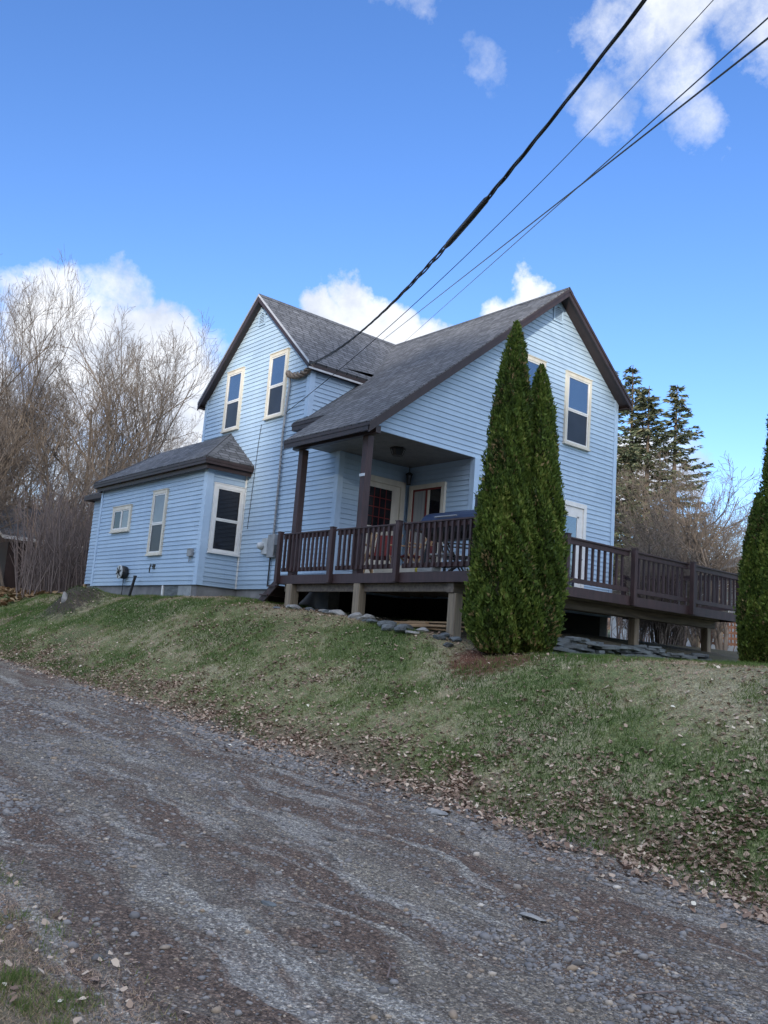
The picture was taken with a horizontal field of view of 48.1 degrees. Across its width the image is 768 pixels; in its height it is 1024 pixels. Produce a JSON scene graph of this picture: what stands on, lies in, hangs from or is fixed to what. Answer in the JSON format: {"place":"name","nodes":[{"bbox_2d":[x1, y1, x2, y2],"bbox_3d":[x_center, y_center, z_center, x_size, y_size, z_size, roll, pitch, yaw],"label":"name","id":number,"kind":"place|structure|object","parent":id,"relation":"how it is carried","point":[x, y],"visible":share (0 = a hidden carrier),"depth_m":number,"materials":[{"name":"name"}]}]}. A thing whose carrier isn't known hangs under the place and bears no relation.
{"place":"outdoors","nodes":[
{"label":"outdoors","id":0,"kind":"place"},
{"bbox_2d":[0,853,240,1023],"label":"grass","id":1,"kind":"structure","parent":0,"point":[14,974],"depth_m":3.50,"materials":[{"name":"green plant"}]},
{"bbox_2d":[0,659,767,1023],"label":"driveway","id":2,"kind":"structure","parent":0,"point":[340,1009],"depth_m":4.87,"materials":[{"name":"grey gravel"}]},
{"bbox_2d":[0,857,189,1023],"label":"fallen leaves","id":3,"kind":"object","parent":2,"relation":"on","point":[115,962],"visible":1,"depth_m":3.64,"materials":[{"name":"beige plant"}]},
{"bbox_2d":[260,900,276,906],"bbox_3d":[-0.630,2.127,4.682,0.051,0.023,0.112,12,-12,-39],"label":"rock","id":4,"kind":"object","parent":2,"relation":"on","point":[268,903],"visible":1,"depth_m":4.67,"materials":[{"name":"stone"}]},
{"bbox_2d":[380,954,409,978],"bbox_3d":[0.064,2.104,3.997,0.137,0.024,0.282,5,-9,-5],"label":"twig","id":5,"kind":"object","parent":2,"relation":"on","point":[390,965],"visible":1,"depth_m":3.97,"materials":[{"name":"grey wood"}]},
{"bbox_2d":[426,808,448,815],"bbox_3d":[0.441,2.532,7.262,0.131,0.057,0.237,12,-12,-39],"label":"rock","id":6,"kind":"object","parent":2,"relation":"on","point":[434,811],"visible":0.9,"depth_m":7.22,"materials":[{"name":"stone"}]},
{"bbox_2d":[518,912,545,921],"bbox_3d":[0.841,2.290,4.865,0.170,0.038,0.083,-2,-11,35],"label":"rock","id":7,"kind":"object","parent":2,"relation":"on","point":[530,916],"visible":1,"depth_m":4.84,"materials":[{"name":"stone"}]},
{"bbox_2d":[635,991,680,1000],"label":"twig","id":8,"kind":"object","parent":2,"relation":"on","point":[637,993],"visible":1,"depth_m":3.96,"materials":[{"name":"wood"}]},
{"bbox_2d":[0,585,767,1023],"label":"lawn","id":9,"kind":"structure","parent":0,"point":[78,599],"depth_m":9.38,"materials":[{"name":"green plant"}]},
{"bbox_2d":[0,418,37,535],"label":"bare tree","id":10,"kind":"object","parent":9,"relation":"on","point":[10,462],"visible":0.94,"depth_m":32.02,"materials":[{"name":"brown plant"}]},
{"bbox_2d":[0,452,38,541],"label":"bare tree","id":11,"kind":"object","parent":9,"relation":"on","point":[13,502],"visible":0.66,"depth_m":33.05,"materials":[{"name":"brown plant"}]},
{"bbox_2d":[2,413,56,512],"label":"bare tree","id":12,"kind":"object","parent":9,"relation":"on","point":[33,474],"visible":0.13,"depth_m":39.80,"materials":[{"name":"brown plant"}]},
{"bbox_2d":[0,591,61,621],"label":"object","id":13,"kind":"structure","parent":9,"relation":"on","point":[60,594],"depth_m":23.95,"materials":[{"name":"brown plant"}]},
{"bbox_2d":[0,586,62,606],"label":"leaf litter","id":14,"kind":"object","parent":9,"relation":"on","point":[11,598],"visible":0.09,"depth_m":25.57,"materials":[{"name":"brown plant"}]},
{"bbox_2d":[0,387,72,541],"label":"bare tree","id":15,"kind":"object","parent":9,"relation":"on","point":[8,519],"visible":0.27,"depth_m":36.01,"materials":[{"name":"brown plant"}]},
{"bbox_2d":[2,422,72,541],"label":"bare tree","id":16,"kind":"object","parent":9,"relation":"on","point":[31,476],"visible":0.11,"depth_m":42.19,"materials":[{"name":"brown plant"}]},
{"bbox_2d":[1,450,79,543],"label":"bare tree","id":17,"kind":"object","parent":9,"relation":"on","point":[27,495],"visible":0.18,"depth_m":38.08,"materials":[{"name":"brown plant"}]},
{"bbox_2d":[0,397,81,541],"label":"bare tree","id":18,"kind":"object","parent":9,"relation":"on","point":[37,458],"visible":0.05,"depth_m":44.66,"materials":[{"name":"brown plant"}]},
{"bbox_2d":[0,337,88,510],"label":"bare tree","id":19,"kind":"object","parent":9,"relation":"on","point":[32,432],"visible":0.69,"depth_m":34.94,"materials":[{"name":"brown plant"}]},
{"bbox_2d":[0,504,89,589],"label":"shed","id":20,"kind":"structure","parent":9,"relation":"on","point":[7,568],"depth_m":34.36,"materials":[{"name":"brown paint"}]},
{"bbox_2d":[0,250,91,504],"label":"bare tree","id":21,"kind":"object","parent":9,"relation":"on","point":[21,335],"visible":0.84,"depth_m":34.81,"materials":[{"name":"brown plant"}]},
{"bbox_2d":[0,378,93,507],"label":"bare tree","id":22,"kind":"object","parent":9,"relation":"on","point":[30,461],"visible":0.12,"depth_m":39.92,"materials":[{"name":"brown plant"}]},
{"bbox_2d":[0,449,101,545],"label":"bare tree","id":23,"kind":"object","parent":9,"relation":"on","point":[39,492],"visible":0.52,"depth_m":33.30,"materials":[{"name":"brown plant"}]},
{"bbox_2d":[0,334,104,505],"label":"bare tree","id":24,"kind":"object","parent":9,"relation":"on","point":[21,394],"visible":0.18,"depth_m":47.72,"materials":[{"name":"brown plant"}]},
{"bbox_2d":[0,463,113,599],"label":"thicket","id":25,"kind":"object","parent":9,"relation":"on","point":[48,571],"visible":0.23,"depth_m":26.64,"materials":[{"name":"brown plant"}]},
{"bbox_2d":[21,460,94,587],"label":"bare tree","id":26,"kind":"object","parent":9,"relation":"on","point":[66,480],"visible":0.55,"depth_m":29.16,"materials":[{"name":"brown plant"}]},
{"bbox_2d":[13,401,112,507],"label":"bare tree","id":27,"kind":"object","parent":9,"relation":"on","point":[55,465],"visible":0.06,"depth_m":47.41,"materials":[{"name":"brown plant"}]},
{"bbox_2d":[38,480,92,565],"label":"bare tree","id":28,"kind":"object","parent":9,"relation":"on","point":[73,513],"visible":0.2,"depth_m":32.49,"materials":[{"name":"brown plant"}]},
{"bbox_2d":[28,439,107,589],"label":"bare tree","id":29,"kind":"object","parent":9,"relation":"on","point":[75,489],"visible":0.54,"depth_m":30.61,"materials":[{"name":"brown plant"}]},
{"bbox_2d":[52,396,116,512],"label":"bare tree","id":30,"kind":"object","parent":9,"relation":"on","point":[83,440],"visible":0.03,"depth_m":54.39,"materials":[{"name":"brown plant"}]},
{"bbox_2d":[2,352,167,551],"bbox_3d":[-12.930,-1.322,35.582,6.638,9.805,7.070,12,-12,-40],"label":"bare tree","id":31,"kind":"object","parent":9,"relation":"on","point":[46,466],"visible":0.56,"depth_m":35.16,"materials":[{"name":"brown plant"}]},
{"bbox_2d":[56,455,122,570],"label":"bare tree","id":32,"kind":"object","parent":9,"relation":"on","point":[92,505],"visible":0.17,"depth_m":29.38,"materials":[{"name":"brown plant"}]},
{"bbox_2d":[60,458,125,546],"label":"bare tree","id":33,"kind":"object","parent":9,"relation":"on","point":[88,503],"visible":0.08,"depth_m":33.76,"materials":[{"name":"brown plant"}]},
{"bbox_2d":[56,439,132,516],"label":"bare tree","id":34,"kind":"object","parent":9,"relation":"on","point":[83,472],"visible":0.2,"depth_m":37.96,"materials":[{"name":"brown plant"}]},
{"bbox_2d":[1,326,202,533],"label":"bare tree","id":35,"kind":"object","parent":9,"relation":"on","point":[124,410],"visible":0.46,"depth_m":38.16,"materials":[{"name":"brown plant"}]},
{"bbox_2d":[62,421,165,566],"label":"bare tree","id":36,"kind":"object","parent":9,"relation":"on","point":[129,449],"visible":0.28,"depth_m":35.01,"materials":[{"name":"brown plant"}]},
{"bbox_2d":[28,279,221,490],"bbox_3d":[-11.194,-2.671,37.137,8.454,13.399,7.937,-1,-11,33],"label":"bare tree","id":37,"kind":"object","parent":9,"relation":"on","point":[148,407],"visible":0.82,"depth_m":36.48,"materials":[{"name":"brown plant"}]},
{"bbox_2d":[79,426,180,490],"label":"bare tree","id":38,"kind":"object","parent":9,"relation":"on","point":[112,454],"visible":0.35,"depth_m":28.47,"materials":[{"name":"brown plant"}]},
{"bbox_2d":[128,575,136,595],"bbox_3d":[-6.136,1.831,20.980,0.186,0.571,0.086,2,-9,14],"label":"drain pipe","id":39,"kind":"object","parent":9,"relation":"on","point":[132,585],"visible":0.83,"depth_m":20.96,"materials":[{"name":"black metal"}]},
{"bbox_2d":[96,424,195,471],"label":"bare tree","id":40,"kind":"object","parent":9,"relation":"on","point":[153,440],"visible":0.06,"depth_m":57.69,"materials":[{"name":"brown plant"}]},
{"bbox_2d":[117,420,200,470],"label":"bare tree","id":41,"kind":"object","parent":9,"relation":"on","point":[150,446],"visible":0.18,"depth_m":28.42,"materials":[{"name":"brown plant"}]},
{"bbox_2d":[329,610,345,615],"bbox_3d":[-0.788,1.753,14.827,0.264,0.148,0.302,12,-12,-39],"label":"rock","id":42,"kind":"object","parent":9,"relation":"on","point":[338,612],"visible":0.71,"depth_m":14.77,"materials":[{"name":"stone"}]},
{"bbox_2d":[348,612,362,618],"bbox_3d":[-0.477,1.744,14.399,0.326,0.144,0.230,12,-12,-39],"label":"rock","id":43,"kind":"object","parent":9,"relation":"on","point":[355,615],"visible":0.69,"depth_m":14.31,"materials":[{"name":"stone"}]},
{"bbox_2d":[83,287,632,636],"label":"house","id":44,"kind":"structure","parent":9,"relation":"on","point":[173,522],"depth_m":19.12,"materials":[{"name":"blue"}]},
{"bbox_2d":[109,504,132,533],"bbox_3d":[-6.869,0.185,22.504,0.085,0.713,1.154,12,-12,-39],"label":"window","id":45,"kind":"structure","parent":44,"relation":"in","point":[121,515],"depth_m":22.47,"materials":[{"name":"white plastic"}]},
{"bbox_2d":[116,565,128,594],"bbox_3d":[-6.623,1.714,21.680,0.232,0.748,0.355,12,-12,-39],"label":"hose reel","id":46,"kind":"object","parent":44,"relation":"attached to","point":[122,572],"visible":0.97,"depth_m":21.62,"materials":[{"name":"black metal"}]},
{"bbox_2d":[145,488,168,555],"bbox_3d":[-5.480,0.254,20.817,0.085,1.613,0.784,12,-12,-39],"label":"window","id":47,"kind":"structure","parent":44,"relation":"in","point":[157,518],"depth_m":20.80,"materials":[{"name":"white plastic"}]},
{"bbox_2d":[163,586,177,596],"bbox_3d":[-4.906,1.835,19.830,0.016,0.270,0.700,12,-12,-39],"label":"basement window","id":48,"kind":"structure","parent":44,"relation":"in","point":[171,591],"depth_m":19.83,"materials":[{"name":"glass"}]},
{"bbox_2d":[207,482,245,556],"bbox_3d":[-3.554,0.175,19.468,0.794,1.597,0.085,12,-12,-39],"label":"window","id":49,"kind":"structure","parent":44,"relation":"in","point":[228,500],"depth_m":19.47,"materials":[{"name":"white plastic"}]},
{"bbox_2d":[220,366,245,433],"bbox_3d":[-3.678,-2.716,20.979,0.085,1.558,0.784,12,-12,-39],"label":"window","id":50,"kind":"structure","parent":44,"relation":"in","point":[235,378],"depth_m":20.97,"materials":[{"name":"white plastic"}]},
{"bbox_2d":[256,534,277,586],"bbox_3d":[-2.534,1.039,18.545,0.195,1.122,0.708,12,-12,-39],"label":"electric meter","id":51,"kind":"object","parent":44,"relation":"attached to","point":[267,547],"visible":0.85,"depth_m":18.53,"materials":[{"name":"grey metal"}]},
{"bbox_2d":[263,347,289,420],"bbox_3d":[-2.436,-2.889,19.531,0.085,1.578,0.774,12,-12,-39],"label":"window","id":52,"kind":"structure","parent":44,"relation":"in","point":[279,360],"depth_m":19.52,"materials":[{"name":"glass"}]},
{"bbox_2d":[273,378,290,533],"bbox_3d":[-2.239,-1.263,18.851,0.064,3.574,0.144,12,-12,-39],"label":"service conduit","id":53,"kind":"object","parent":44,"relation":"attached to","point":[281,451],"visible":1,"depth_m":18.84,"materials":[{"name":"grey metal"}]},
{"bbox_2d":[285,364,314,378],"bbox_3d":[-1.845,-3.045,18.785,0.137,0.293,1.019,12,-12,-39],"label":"cable bundle","id":54,"kind":"object","parent":44,"relation":"attached to","point":[297,375],"visible":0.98,"depth_m":18.74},
{"bbox_2d":[363,475,405,572],"bbox_3d":[-0.084,0.413,17.757,1.190,2.280,0.095,12,-12,-39],"label":"door","id":55,"kind":"structure","parent":44,"relation":"in","point":[386,496],"depth_m":17.91,"materials":[{"name":"white wood"}]},
{"bbox_2d":[390,446,404,456],"bbox_3d":[0.263,-1.158,16.634,0.276,0.158,0.311,12,-12,-39],"label":"ceiling lamp","id":56,"kind":"object","parent":44,"relation":"attached to","point":[397,451],"visible":1,"depth_m":16.56,"materials":[{"name":"black metal"}]},
{"bbox_2d":[406,467,412,484],"bbox_3d":[0.532,-0.765,18.222,0.148,0.399,0.148,7,-9,-17],"label":"wall lantern","id":57,"kind":"object","parent":44,"relation":"hanging from","point":[409,474],"depth_m":18.17,"materials":[{"name":"black metal"}]},
{"bbox_2d":[407,481,446,570],"bbox_3d":[0.833,0.500,17.704,0.070,2.190,1.070,12,-12,-39],"label":"sliding door","id":58,"kind":"structure","parent":44,"relation":"in","point":[424,499],"depth_m":17.83,"materials":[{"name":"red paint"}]},
{"bbox_2d":[309,0,646,364],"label":"service cable","id":59,"kind":"object","parent":44,"relation":"attached to","point":[469,219],"visible":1,"depth_m":8.48,"materials":[{"name":"black metal"}]},
{"bbox_2d":[287,0,712,411],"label":"telephone wire","id":60,"kind":"object","parent":44,"relation":"attached to","point":[521,201],"visible":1,"depth_m":14.71,"materials":[{"name":"black metal"}]},
{"bbox_2d":[527,354,546,387],"bbox_3d":[3.087,-2.492,18.158,0.914,1.648,0.085,12,-12,-39],"label":"window","id":61,"kind":"structure","parent":44,"relation":"in","point":[533,361],"depth_m":18.27,"materials":[{"name":"white plastic"}]},
{"bbox_2d":[553,498,586,587],"bbox_3d":[3.976,0.866,18.615,1.120,2.230,0.070,12,-12,-39],"label":"door","id":62,"kind":"structure","parent":44,"relation":"in","point":[576,518],"depth_m":18.84,"materials":[{"name":"white plastic"}]},
{"bbox_2d":[562,370,592,451],"bbox_3d":[4.319,-2.243,19.184,0.929,1.663,0.085,12,-12,-39],"label":"window","id":63,"kind":"structure","parent":44,"relation":"in","point":[578,388],"depth_m":19.18,"materials":[{"name":"glass"}]},
{"bbox_2d":[0,587,767,927],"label":"fallen leaves","id":64,"kind":"object","parent":9,"relation":"on","point":[460,781],"visible":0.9,"depth_m":8.10,"materials":[{"name":"brown plant"}]},
{"bbox_2d":[377,620,396,627],"bbox_3d":[0.042,1.757,13.436,0.347,0.139,0.248,12,-12,-39],"label":"rock","id":65,"kind":"object","parent":9,"relation":"on","point":[381,623],"visible":0.56,"depth_m":13.34,"materials":[{"name":"stone"}]},
{"bbox_2d":[381,624,395,631],"bbox_3d":[0.083,1.787,13.206,0.233,0.141,0.242,2,-9,12],"label":"rock","id":66,"kind":"object","parent":9,"relation":"on","point":[389,627],"visible":0.71,"depth_m":13.12,"materials":[{"name":"stone"}]},
{"bbox_2d":[394,625,406,632],"bbox_3d":[0.254,1.769,12.991,0.212,0.137,0.335,8,-10,-21],"label":"rock","id":67,"kind":"object","parent":9,"relation":"on","point":[400,628],"visible":0.8,"depth_m":12.87,"materials":[{"name":"stone"}]},
{"bbox_2d":[258,514,739,651],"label":"deck","id":68,"kind":"structure","parent":9,"relation":"on","point":[633,608],"depth_m":15.21,"materials":[{"name":"brown wood"}]},
{"bbox_2d":[363,534,402,572],"bbox_3d":[-0.032,0.823,16.009,0.580,0.920,0.608,1,-10,21],"label":"folding chair","id":69,"kind":"object","parent":68,"relation":"on","point":[391,540],"visible":0.21,"depth_m":16.23,"materials":[{"name":"red fabric"}]},
{"bbox_2d":[374,565,414,572],"bbox_3d":[0.316,1.050,15.067,0.300,0.190,1.200,12,-12,-39],"label":"cream planter","id":70,"kind":"object","parent":68,"relation":"on","point":[390,570],"visible":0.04,"depth_m":15.06,"materials":[{"name":"beige plastic"}]},
{"bbox_2d":[401,538,436,562],"bbox_3d":[0.611,0.790,15.486,0.608,0.920,0.580,7,-9,-17],"label":"folding chair","id":71,"kind":"object","parent":68,"relation":"on","point":[431,546],"visible":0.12,"depth_m":15.42,"materials":[{"name":"grey fabric"}]},
{"bbox_2d":[417,567,441,571],"bbox_3d":[0.728,0.950,14.012,0.230,0.138,0.380,12,-12,-39],"label":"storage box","id":72,"kind":"object","parent":68,"relation":"on","point":[431,569],"visible":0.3,"depth_m":13.90,"materials":[{"name":"white plastic"}]},
{"bbox_2d":[410,494,477,570],"bbox_3d":[1.096,0.410,14.098,0.644,1.293,1.570,12,-12,-39],"label":"barbecue","id":73,"kind":"object","parent":68,"relation":"on","point":[450,515],"visible":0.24,"depth_m":13.92,"materials":[{"name":"blue metal"}]},
{"bbox_2d":[429,553,466,570],"bbox_3d":[1.115,0.999,15.225,0.495,0.480,0.600,12,-12,-39],"label":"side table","id":74,"kind":"object","parent":68,"relation":"on","point":[442,555],"visible":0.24,"depth_m":15.15,"materials":[{"name":"grey"}]},
{"bbox_2d":[441,542,467,570],"bbox_3d":[1.205,0.765,15.040,0.608,0.920,0.580,4,-9,3],"label":"folding chair","id":75,"kind":"object","parent":68,"relation":"on","point":[452,569],"visible":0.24,"depth_m":14.85,"materials":[{"name":"black metal"}]},
{"bbox_2d":[459,320,540,654],"bbox_3d":[1.748,-0.305,12.073,1.074,5.018,1.182,12,-12,-39],"label":"arborvitae","id":76,"kind":"object","parent":9,"relation":"on","point":[493,610],"visible":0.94,"depth_m":11.70,"materials":[{"name":"green plant"}]},
{"bbox_2d":[518,363,572,653],"bbox_3d":[2.159,0.017,12.172,1.127,4.436,1.130,12,-12,-39],"label":"arborvitae","id":77,"kind":"object","parent":9,"relation":"on","point":[545,628],"visible":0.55,"depth_m":11.83,"materials":[{"name":"green plant"}]},
{"bbox_2d":[552,636,711,661],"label":"slate wall","id":78,"kind":"structure","parent":9,"relation":"on","point":[567,644],"depth_m":14.02,"materials":[{"name":"stone"}]},
{"bbox_2d":[612,371,658,589],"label":"spruce tree","id":79,"kind":"object","parent":9,"relation":"on","point":[624,453],"visible":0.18,"depth_m":41.88,"materials":[{"name":"green plant"}]},
{"bbox_2d":[620,619,653,640],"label":"shrub","id":80,"kind":"object","parent":9,"relation":"on","point":[642,632],"visible":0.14,"depth_m":20.86,"materials":[{"name":"brown plant"}]},
{"bbox_2d":[613,365,668,571],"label":"spruce tree","id":81,"kind":"object","parent":9,"relation":"on","point":[630,380],"visible":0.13,"depth_m":45.54,"materials":[{"name":"green plant"}]},
{"bbox_2d":[612,532,689,594],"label":"bare tree","id":82,"kind":"object","parent":9,"relation":"on","point":[642,551],"visible":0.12,"depth_m":26.09,"materials":[{"name":"brown plant"}]},
{"bbox_2d":[612,386,691,583],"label":"spruce tree","id":83,"kind":"object","parent":9,"relation":"on","point":[653,413],"visible":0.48,"depth_m":42.97,"materials":[{"name":"green plant"}]},
{"bbox_2d":[612,508,705,643],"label":"bare tree","id":84,"kind":"object","parent":9,"relation":"on","point":[649,550],"visible":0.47,"depth_m":22.83,"materials":[{"name":"brown plant"}]},
{"bbox_2d":[612,557,711,642],"bbox_3d":[6.299,2.092,19.905,2.155,2.199,2.096,5,-9,-3],"label":"shrub","id":85,"kind":"object","parent":9,"relation":"on","point":[651,633],"visible":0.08,"depth_m":19.72,"materials":[{"name":"brown plant"}]},
{"bbox_2d":[618,544,719,644],"bbox_3d":[6.403,1.966,19.369,2.257,2.368,2.320,0,-10,28],"label":"shrub","id":86,"kind":"object","parent":9,"relation":"on","point":[657,635],"visible":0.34,"depth_m":19.17,"materials":[{"name":"brown plant"}]},
{"bbox_2d":[614,458,726,638],"bbox_3d":[9.632,1.287,29.908,5.015,6.854,3.494,0,-10,27],"label":"bare tree","id":87,"kind":"object","parent":9,"relation":"on","point":[644,511],"visible":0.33,"depth_m":30.29,"materials":[{"name":"brown plant"}]},
{"bbox_2d":[607,588,736,650],"bbox_3d":[11.413,3.711,31.926,11.408,3.904,20.565,0,-10,28],"label":"thicket","id":88,"kind":"object","parent":9,"relation":"on","point":[621,627],"visible":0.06,"depth_m":25.65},
{"bbox_2d":[628,565,719,644],"bbox_3d":[6.702,2.245,20.163,1.989,2.030,1.935,5,-9,-2],"label":"shrub","id":89,"kind":"object","parent":9,"relation":"on","point":[673,637],"visible":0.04,"depth_m":19.91,"materials":[{"name":"brown plant"}]},
{"bbox_2d":[632,385,718,560],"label":"spruce tree","id":90,"kind":"object","parent":9,"relation":"on","point":[688,434],"visible":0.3,"depth_m":43.58,"materials":[{"name":"green plant"}]},
{"bbox_2d":[610,556,740,651],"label":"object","id":91,"kind":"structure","parent":9,"relation":"on","point":[614,632],"depth_m":31.66,"materials":[{"name":"plant"}]},
{"bbox_2d":[641,581,711,645],"bbox_3d":[6.912,2.353,20.311,1.773,1.861,1.823,10,-11,-32],"label":"shrub","id":92,"kind":"object","parent":9,"relation":"on","point":[678,639],"visible":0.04,"depth_m":20.19,"materials":[{"name":"brown plant"}]},
{"bbox_2d":[615,449,749,646],"bbox_3d":[10.053,1.213,29.347,5.324,7.043,5.490,10,-10,-30],"label":"bare tree","id":93,"kind":"object","parent":9,"relation":"on","point":[691,641],"visible":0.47,"depth_m":29.72,"materials":[{"name":"brown plant"}]},
{"bbox_2d":[614,450,762,645],"bbox_3d":[9.359,1.370,25.986,4.969,6.011,4.499,2,-9,14],"label":"bare tree","id":94,"kind":"object","parent":9,"relation":"on","point":[662,504],"visible":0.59,"depth_m":25.95,"materials":[{"name":"brown plant"}]},
{"bbox_2d":[633,483,745,641],"bbox_3d":[11.274,2.062,31.799,4.821,6.441,5.324,8,-10,-23],"label":"bare tree","id":95,"kind":"object","parent":9,"relation":"on","point":[696,499],"visible":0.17,"depth_m":31.55,"materials":[{"name":"brown plant"}]},
{"bbox_2d":[646,502,745,650],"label":"bare tree","id":96,"kind":"object","parent":9,"relation":"on","point":[720,644],"visible":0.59,"depth_m":24.46,"materials":[{"name":"brown plant"}]},
{"bbox_2d":[686,584,736,644],"bbox_3d":[7.581,2.506,20.479,1.612,1.692,1.657,10,-11,-33],"label":"shrub","id":97,"kind":"object","parent":9,"relation":"on","point":[713,630],"visible":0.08,"depth_m":20.40,"materials":[{"name":"brown plant"}]},
{"bbox_2d":[696,622,737,646],"bbox_3d":[9.755,3.506,24.931,1.354,1.500,0.108,1,-10,21],"label":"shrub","id":98,"kind":"object","parent":9,"relation":"on","point":[730,638],"visible":0.12,"depth_m":24.85,"materials":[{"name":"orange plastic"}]},
{"bbox_2d":[692,502,750,565],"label":"bare tree","id":99,"kind":"object","parent":9,"relation":"on","point":[735,542],"visible":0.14,"depth_m":31.20,"materials":[{"name":"brown plant"}]},
{"bbox_2d":[733,492,767,662],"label":"arborvitae","id":100,"kind":"object","parent":9,"relation":"on","point":[748,594],"visible":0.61,"depth_m":15.53,"materials":[{"name":"green plant"}]},
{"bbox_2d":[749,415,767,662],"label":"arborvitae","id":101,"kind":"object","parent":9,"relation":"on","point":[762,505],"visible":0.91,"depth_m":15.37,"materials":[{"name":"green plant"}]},
{"bbox_2d":[0,0,767,558],"label":"sky","id":102,"kind":"structure","parent":0,"point":[190,157],"materials":[{"name":"blue"}]},
{"bbox_2d":[383,37,767,339],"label":"utility line","id":103,"kind":"object","parent":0,"point":[712,81],"visible":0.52,"depth_m":11.98,"materials":[{"name":"black metal"}]},
{"bbox_2d":[408,17,767,338],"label":"utility line","id":104,"kind":"object","parent":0,"point":[741,41],"visible":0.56,"depth_m":11.63,"materials":[{"name":"black metal"}]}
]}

